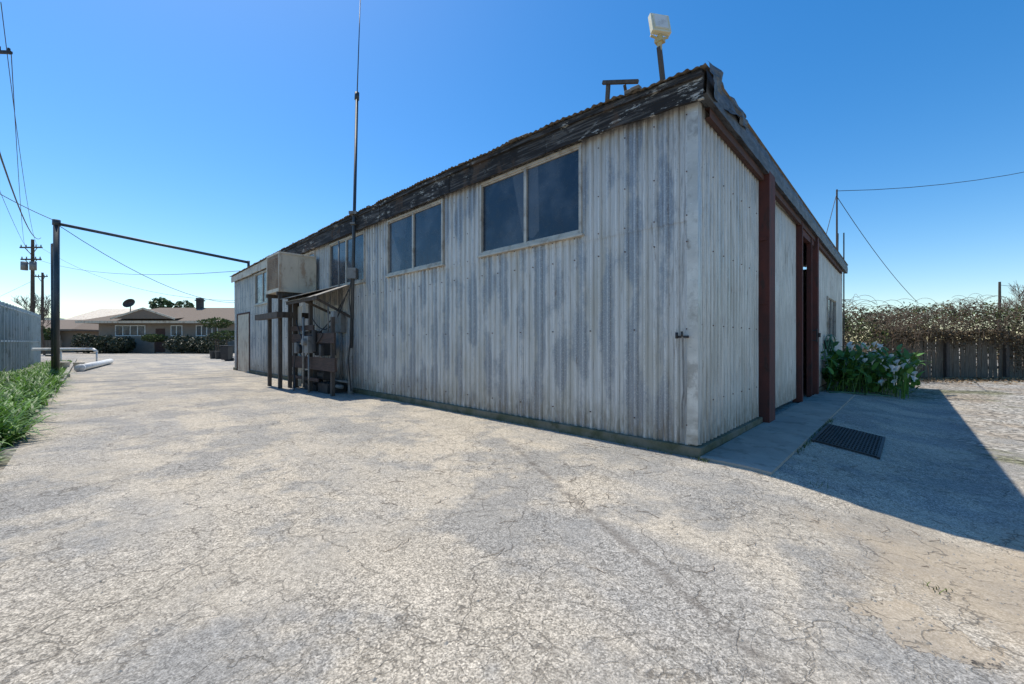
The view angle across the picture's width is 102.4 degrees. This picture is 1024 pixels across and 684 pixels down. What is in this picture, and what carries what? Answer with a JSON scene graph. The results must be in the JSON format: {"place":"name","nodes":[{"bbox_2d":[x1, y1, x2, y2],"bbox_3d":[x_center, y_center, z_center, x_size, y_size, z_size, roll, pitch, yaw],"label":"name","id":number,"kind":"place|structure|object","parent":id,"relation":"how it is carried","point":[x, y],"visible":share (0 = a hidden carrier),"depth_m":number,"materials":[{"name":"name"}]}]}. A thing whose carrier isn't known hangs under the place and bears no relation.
{"place":"outdoors","nodes":[
{"label":"outdoors","id":0,"kind":"place"},
{"bbox_2d":[41,326,50,339],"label":"background tree","id":1,"kind":"object","parent":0,"point":[47,336],"visible":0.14,"depth_m":50.35,"materials":[{"name":"green plant"}]},
{"bbox_2d":[43,331,98,351],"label":"walls","id":2,"kind":"structure","parent":0,"point":[66,337],"depth_m":52.00,"materials":[{"name":"paint"}]},
{"bbox_2d":[41,320,98,331],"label":"roof","id":3,"kind":"structure","parent":2,"relation":"on","point":[68,325],"depth_m":53.39,"materials":[{"name":"brown"}]},
{"bbox_2d":[0,353,1023,683],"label":"asphalt driveway","id":4,"kind":"structure","parent":0,"point":[146,449],"depth_m":2.66,"materials":[{"name":"grey asphalt"}]},
{"bbox_2d":[12,293,50,354],"bbox_3d":[-46.217,-1.814,39.946,4.977,6.236,2.799,0,0,26],"label":"bare tree","id":5,"kind":"object","parent":4,"relation":"on","point":[42,309],"visible":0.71,"depth_m":39.89,"materials":[{"name":"brown plant"}]},
{"bbox_2d":[31,348,97,360],"bbox_3d":[-25.228,0.814,23.000,4.144,0.972,0.148,0,0,0],"label":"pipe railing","id":6,"kind":"object","parent":4,"relation":"on","point":[92,349],"visible":0.53,"depth_m":22.94,"materials":[{"name":"metal"}]},
{"bbox_2d":[74,359,113,371],"bbox_3d":[-21.437,1.140,21.260,0.341,0.340,8.420,0,0,-38],"label":"white drain pipe","id":7,"kind":"object","parent":4,"relation":"on","point":[80,367],"visible":0.99,"depth_m":19.56,"materials":[{"name":"paint"}]},
{"bbox_2d":[140,334,167,352],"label":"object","id":8,"kind":"object","parent":4,"relation":"on","point":[154,338],"visible":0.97,"depth_m":46.37,"materials":[{"name":"green plant"}]},
{"bbox_2d":[209,351,220,358],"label":"black planters","id":9,"kind":"object","parent":4,"relation":"on","point":[215,354],"visible":0.5,"depth_m":31.37,"materials":[{"name":"plastic"}]},
{"bbox_2d":[196,317,234,350],"bbox_3d":[-25.896,-0.466,35.953,2.564,3.531,2.601,0,0,25],"label":"yard tree","id":10,"kind":"object","parent":4,"relation":"on","point":[220,325],"visible":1,"depth_m":35.75,"materials":[{"name":"green plant"}]},
{"bbox_2d":[203,333,233,350],"bbox_3d":[-26.354,0.202,37.004,2.204,2.196,2.428,0,0,0],"label":"yard tree","id":11,"kind":"object","parent":4,"relation":"on","point":[212,339],"visible":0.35,"depth_m":36.86,"materials":[{"name":"green plant"}]},
{"bbox_2d":[210,330,234,344],"bbox_3d":[-24.595,0.117,35.519,2.419,2.366,2.456,0,0,0],"label":"yard tree","id":12,"kind":"object","parent":4,"relation":"on","point":[215,335],"visible":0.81,"depth_m":34.99,"materials":[{"name":"green plant"}]},
{"bbox_2d":[219,345,234,360],"bbox_3d":[-19.600,0.763,28.303,0.620,1.067,0.687,0,0,0],"label":"wheeled bin","id":13,"kind":"object","parent":4,"relation":"on","point":[226,351],"visible":1,"depth_m":28.05,"materials":[{"name":"black plastic"}]},
{"bbox_2d":[255,251,316,388],"bbox_3d":[-6.652,-0.605,12.246,2.100,3.810,1.230,0,0,44],"label":"evaporative cooler","id":14,"kind":"object","parent":4,"relation":"on","point":[289,274],"visible":0.91,"depth_m":11.71,"materials":[{"name":"beige metal"}]},
{"bbox_2d":[282,241,349,395],"bbox_3d":[-5.046,-0.700,10.814,3.100,4.001,1.050,0,0,44],"label":"utility service rack","id":15,"kind":"object","parent":4,"relation":"on","point":[309,339],"visible":0.99,"depth_m":10.70,"materials":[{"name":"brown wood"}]},
{"bbox_2d":[347,0,360,394],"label":"antenna mast","id":16,"kind":"object","parent":4,"relation":"on","point":[352,273],"visible":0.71,"depth_m":10.16,"materials":[{"name":"metal"}]},
{"bbox_2d":[11,399,1023,683],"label":"pebbles","id":17,"kind":"object","parent":4,"relation":"on","point":[791,549],"visible":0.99,"depth_m":2.63,"materials":[{"name":"stone"}]},
{"bbox_2d":[259,374,952,593],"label":"weeds","id":18,"kind":"object","parent":4,"relation":"on","point":[805,444],"visible":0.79,"depth_m":4.94,"materials":[{"name":"green plant"}]},
{"bbox_2d":[382,443,1023,573],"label":"twigs","id":19,"kind":"object","parent":4,"relation":"on","point":[684,496],"visible":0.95,"depth_m":3.19,"materials":[{"name":"wood"}]},
{"bbox_2d":[811,423,885,459],"bbox_3d":[4.736,1.360,5.761,0.680,0.138,1.510,0,0,44],"label":"drain grate","id":20,"kind":"object","parent":4,"relation":"on","point":[863,443],"visible":1,"depth_m":5.66,"materials":[{"name":"black metal"}]},
{"bbox_2d":[823,334,891,396],"bbox_3d":[8.696,0.576,10.888,1.285,1.595,1.743,0,0,87],"label":"garden hose","id":21,"kind":"object","parent":4,"relation":"on","point":[827,344],"visible":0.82,"depth_m":11.08,"materials":[{"name":"rubber"}]},
{"bbox_2d":[821,341,929,399],"bbox_3d":[10.417,0.721,11.734,5.206,1.494,2.635,0,0,-41],"label":"calla lily plant","id":22,"kind":"object","parent":4,"relation":"on","point":[853,367],"visible":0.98,"depth_m":10.72,"materials":[{"name":"green plant"}]},
{"bbox_2d":[0,343,1023,473],"bbox_3d":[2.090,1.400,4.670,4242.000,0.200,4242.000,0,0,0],"label":"ground","id":23,"kind":"structure","parent":0,"point":[1001,387],"depth_m":13.57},
{"bbox_2d":[0,46,12,54],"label":"utility pole","id":24,"kind":"object","parent":23,"relation":"on","point":[8,51],"visible":1,"depth_m":11.85,"materials":[{"name":"brown wood"}]},
{"bbox_2d":[0,301,40,372],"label":"slatted fence","id":25,"kind":"object","parent":23,"relation":"on","point":[20,333],"visible":0.91,"depth_m":18.57,"materials":[{"name":"white metal"}]},
{"bbox_2d":[19,239,42,312],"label":"utility pole","id":26,"kind":"object","parent":23,"relation":"on","point":[32,263],"visible":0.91,"depth_m":44.85,"materials":[{"name":"brown wood"}]},
{"bbox_2d":[0,2,1023,349],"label":"overhead wires","id":27,"kind":"object","parent":26,"relation":"attached to","point":[218,272],"visible":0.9,"depth_m":15.88,"materials":[{"name":"black plastic"}]},
{"bbox_2d":[0,359,71,460],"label":"ground cover","id":28,"kind":"object","parent":23,"relation":"on","point":[46,364],"visible":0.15,"depth_m":19.77,"materials":[{"name":"green plant"}]},
{"bbox_2d":[0,365,73,447],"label":"strap leaf plants","id":29,"kind":"object","parent":23,"relation":"on","point":[24,393],"visible":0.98,"depth_m":8.01,"materials":[{"name":"green plant"}]},
{"bbox_2d":[35,272,47,319],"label":"utility pole","id":30,"kind":"object","parent":23,"relation":"on","point":[42,276],"visible":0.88,"depth_m":60.38,"materials":[{"name":"brown wood"}]},
{"bbox_2d":[41,340,61,353],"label":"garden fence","id":31,"kind":"object","parent":23,"relation":"on","point":[47,343],"visible":0.14,"depth_m":45.00,"materials":[{"name":"brown wood"}]},
{"bbox_2d":[60,359,76,382],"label":"planting kerb","id":32,"kind":"structure","parent":23,"relation":"on","point":[69,369],"depth_m":18.00,"materials":[{"name":"concrete"}]},
{"bbox_2d":[60,361,84,368],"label":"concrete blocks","id":33,"kind":"object","parent":23,"relation":"on","point":[64,364],"visible":0.49,"depth_m":19.36,"materials":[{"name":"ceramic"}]},
{"bbox_2d":[70,333,103,352],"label":"clipped shrub","id":34,"kind":"object","parent":23,"relation":"on","point":[78,340],"visible":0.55,"depth_m":46.10,"materials":[{"name":"green plant"}]},
{"bbox_2d":[64,309,135,319],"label":"white outbuilding","id":35,"kind":"structure","parent":23,"relation":"on","point":[98,313],"depth_m":63.79,"materials":[{"name":"paint"}]},
{"bbox_2d":[89,335,118,352],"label":"clipped shrub","id":36,"kind":"object","parent":23,"relation":"on","point":[99,339],"visible":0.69,"depth_m":46.12,"materials":[{"name":"green plant"}]},
{"bbox_2d":[107,336,136,352],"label":"clipped shrub","id":37,"kind":"object","parent":23,"relation":"on","point":[130,345],"visible":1,"depth_m":46.33,"materials":[{"name":"green plant"}]},
{"bbox_2d":[45,219,249,376],"bbox_3d":[-14.066,-1.574,16.044,6.496,5.751,0.746,0,0,-21],"label":"pipe gantry","id":38,"kind":"object","parent":23,"relation":"on","point":[55,302],"visible":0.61,"depth_m":15.03,"materials":[{"name":"metal"}]},
{"bbox_2d":[148,297,174,308],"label":"background tree","id":39,"kind":"object","parent":23,"relation":"on","point":[161,302],"visible":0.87,"depth_m":57.59,"materials":[{"name":"green plant"}]},
{"bbox_2d":[99,323,234,352],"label":"walls","id":40,"kind":"structure","parent":23,"relation":"on","point":[107,329],"depth_m":49.00,"materials":[{"name":"paint"}]},
{"bbox_2d":[79,308,234,323],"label":"roof","id":41,"kind":"structure","parent":40,"relation":"on","point":[186,314],"depth_m":49.34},
{"bbox_2d":[122,299,134,310],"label":"satellite dish","id":42,"kind":"object","parent":41,"relation":"attached to","point":[128,302],"visible":0.91,"depth_m":51.89,"materials":[{"name":"metal"}]},
{"bbox_2d":[75,307,234,322],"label":"fascia trim","id":43,"kind":"structure","parent":41,"relation":"attached to","point":[117,316],"depth_m":47.94,"materials":[{"name":"beige wood"}]},
{"bbox_2d":[195,298,204,308],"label":"chimney","id":44,"kind":"object","parent":41,"relation":"on","point":[199,303],"visible":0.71,"depth_m":53.00,"materials":[{"name":"brick"}]},
{"bbox_2d":[156,329,164,351],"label":"front door","id":45,"kind":"structure","parent":40,"relation":"attached to","point":[159,348],"depth_m":48.96,"materials":[{"name":"wood"}]},
{"bbox_2d":[115,325,217,335],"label":"window frames","id":46,"kind":"structure","parent":40,"relation":"attached to","point":[171,330],"depth_m":48.95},
{"bbox_2d":[116,326,216,334],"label":"window glass","id":47,"kind":"object","parent":46,"relation":"in","point":[126,330],"visible":0.74,"depth_m":48.97,"materials":[{"name":"glass"}]},
{"bbox_2d":[161,334,197,352],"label":"clipped shrub","id":48,"kind":"object","parent":23,"relation":"on","point":[176,340],"visible":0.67,"depth_m":45.97,"materials":[{"name":"green plant"}]},
{"bbox_2d":[173,300,194,307],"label":"background tree","id":49,"kind":"object","parent":23,"relation":"on","point":[187,304],"visible":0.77,"depth_m":59.54,"materials":[{"name":"green plant"}]},
{"bbox_2d":[181,336,213,352],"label":"clipped shrub","id":50,"kind":"object","parent":23,"relation":"on","point":[192,344],"visible":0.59,"depth_m":46.03,"materials":[{"name":"green plant"}]},
{"bbox_2d":[196,338,227,353],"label":"clipped shrub","id":51,"kind":"object","parent":23,"relation":"on","point":[204,346],"visible":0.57,"depth_m":45.21,"materials":[{"name":"green plant"}]},
{"bbox_2d":[230,61,847,457],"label":"corrugated metal shed","id":52,"kind":"structure","parent":23,"relation":"on","point":[626,268],"depth_m":6.18,"materials":[{"name":"paint"}]},
{"bbox_2d":[238,313,248,371],"bbox_3d":[-11.807,0.030,18.120,1.960,2.500,0.030,0,0,44],"label":"rollup door","id":53,"kind":"structure","parent":52,"relation":"in","point":[243,320],"depth_m":18.10,"materials":[{"name":"beige metal"}]},
{"bbox_2d":[254,270,266,305],"bbox_3d":[-9.731,-2.112,16.073,2.110,1.295,0.100,0,0,44],"label":"sliding window","id":54,"kind":"structure","parent":52,"relation":"in","point":[260,278],"depth_m":16.39,"materials":[{"name":"glass"}]},
{"bbox_2d":[304,250,314,255],"bbox_3d":[-6.683,-2.112,13.119,2.180,1.295,0.100,0,0,44],"label":"sliding window","id":55,"kind":"structure","parent":52,"relation":"in","point":[312,253],"depth_m":12.58,"materials":[{"name":"glass"}]},
{"bbox_2d":[329,230,365,287],"bbox_3d":[-4.389,-2.112,10.896,2.190,1.295,0.100,0,0,44],"label":"sliding window","id":56,"kind":"structure","parent":52,"relation":"in","point":[345,243],"depth_m":10.89,"materials":[{"name":"glass"}]},
{"bbox_2d":[385,198,444,277],"bbox_3d":[-2.081,-2.112,8.657,2.180,1.295,0.100,0,0,44],"label":"sliding window","id":57,"kind":"structure","parent":52,"relation":"in","point":[415,238],"depth_m":8.58,"materials":[{"name":"glass"}]},
{"bbox_2d":[477,142,584,257],"bbox_3d":[0.210,-2.112,6.437,2.180,1.295,0.100,0,0,44],"label":"sliding window","id":58,"kind":"structure","parent":52,"relation":"in","point":[538,202],"depth_m":6.33,"materials":[{"name":"glass"}]},
{"bbox_2d":[648,13,670,79],"bbox_3d":[1.813,-3.514,5.070,0.250,1.036,0.144,0,0,-11],"label":"flood light","id":59,"kind":"object","parent":52,"relation":"on","point":[659,26],"visible":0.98,"depth_m":5.03,"materials":[{"name":"white paint"}]},
{"bbox_2d":[775,203,795,407],"bbox_3d":[5.111,-0.767,7.814,0.026,3.934,2.680,0,0,44],"label":"gable door panel","id":60,"kind":"structure","parent":52,"relation":"in","point":[785,227],"depth_m":8.09,"materials":[{"name":"paint"}]},
{"bbox_2d":[827,296,837,339],"bbox_3d":[9.629,-0.693,12.404,0.100,1.255,1.860,0,0,44],"label":"gable window","id":61,"kind":"structure","parent":52,"relation":"in","point":[831,303],"depth_m":12.39,"materials":[{"name":"glass"}]},
{"bbox_2d":[836,189,837,247],"bbox_3d":[11.720,-2.100,14.850,0.077,6.800,0.077,0,0,0],"label":"service mast","id":62,"kind":"object","parent":52,"relation":"attached to","point":[836,215],"visible":0.34,"depth_m":14.84,"materials":[{"name":"grey metal"}]},
{"bbox_2d":[842,293,1023,379],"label":"bramble thicket","id":63,"kind":"object","parent":23,"relation":"on","point":[893,329],"visible":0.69,"depth_m":16.85,"materials":[{"name":"brown plant"}]},
{"bbox_2d":[880,331,1023,377],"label":"wooden fence","id":64,"kind":"object","parent":23,"relation":"on","point":[945,363],"visible":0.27,"depth_m":17.00,"materials":[{"name":"wood"}]},
{"bbox_2d":[910,377,1023,384],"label":"leaf litter","id":65,"kind":"object","parent":23,"relation":"on","point":[969,379],"visible":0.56,"depth_m":16.03,"materials":[{"name":"brown plant"}]},
{"bbox_2d":[997,282,1000,362],"bbox_3d":[30.800,-1.250,26.000,0.174,5.100,0.174,0,0,0],"label":"utility pole","id":66,"kind":"object","parent":23,"relation":"on","point":[999,292],"visible":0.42,"depth_m":25.96,"materials":[{"name":"brown wood"}]},
{"bbox_2d":[988,283,1023,332],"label":"bare tree","id":67,"kind":"object","parent":23,"relation":"on","point":[1017,294],"visible":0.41,"depth_m":37.96,"materials":[{"name":"plant"}]},
{"bbox_2d":[0,0,1023,342],"label":"sky","id":68,"kind":"structure","parent":0,"point":[226,128],"materials":[{"name":"blue"}]},
{"bbox_2d":[700,392,853,474],"bbox_3d":[5.204,1.323,7.279,0.680,0.116,8.308,0,0,44],"label":"concrete apron","id":69,"kind":"object","parent":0,"point":[770,448],"visible":0.88,"depth_m":5.48,"materials":[{"name":"grey concrete"}]}
]}

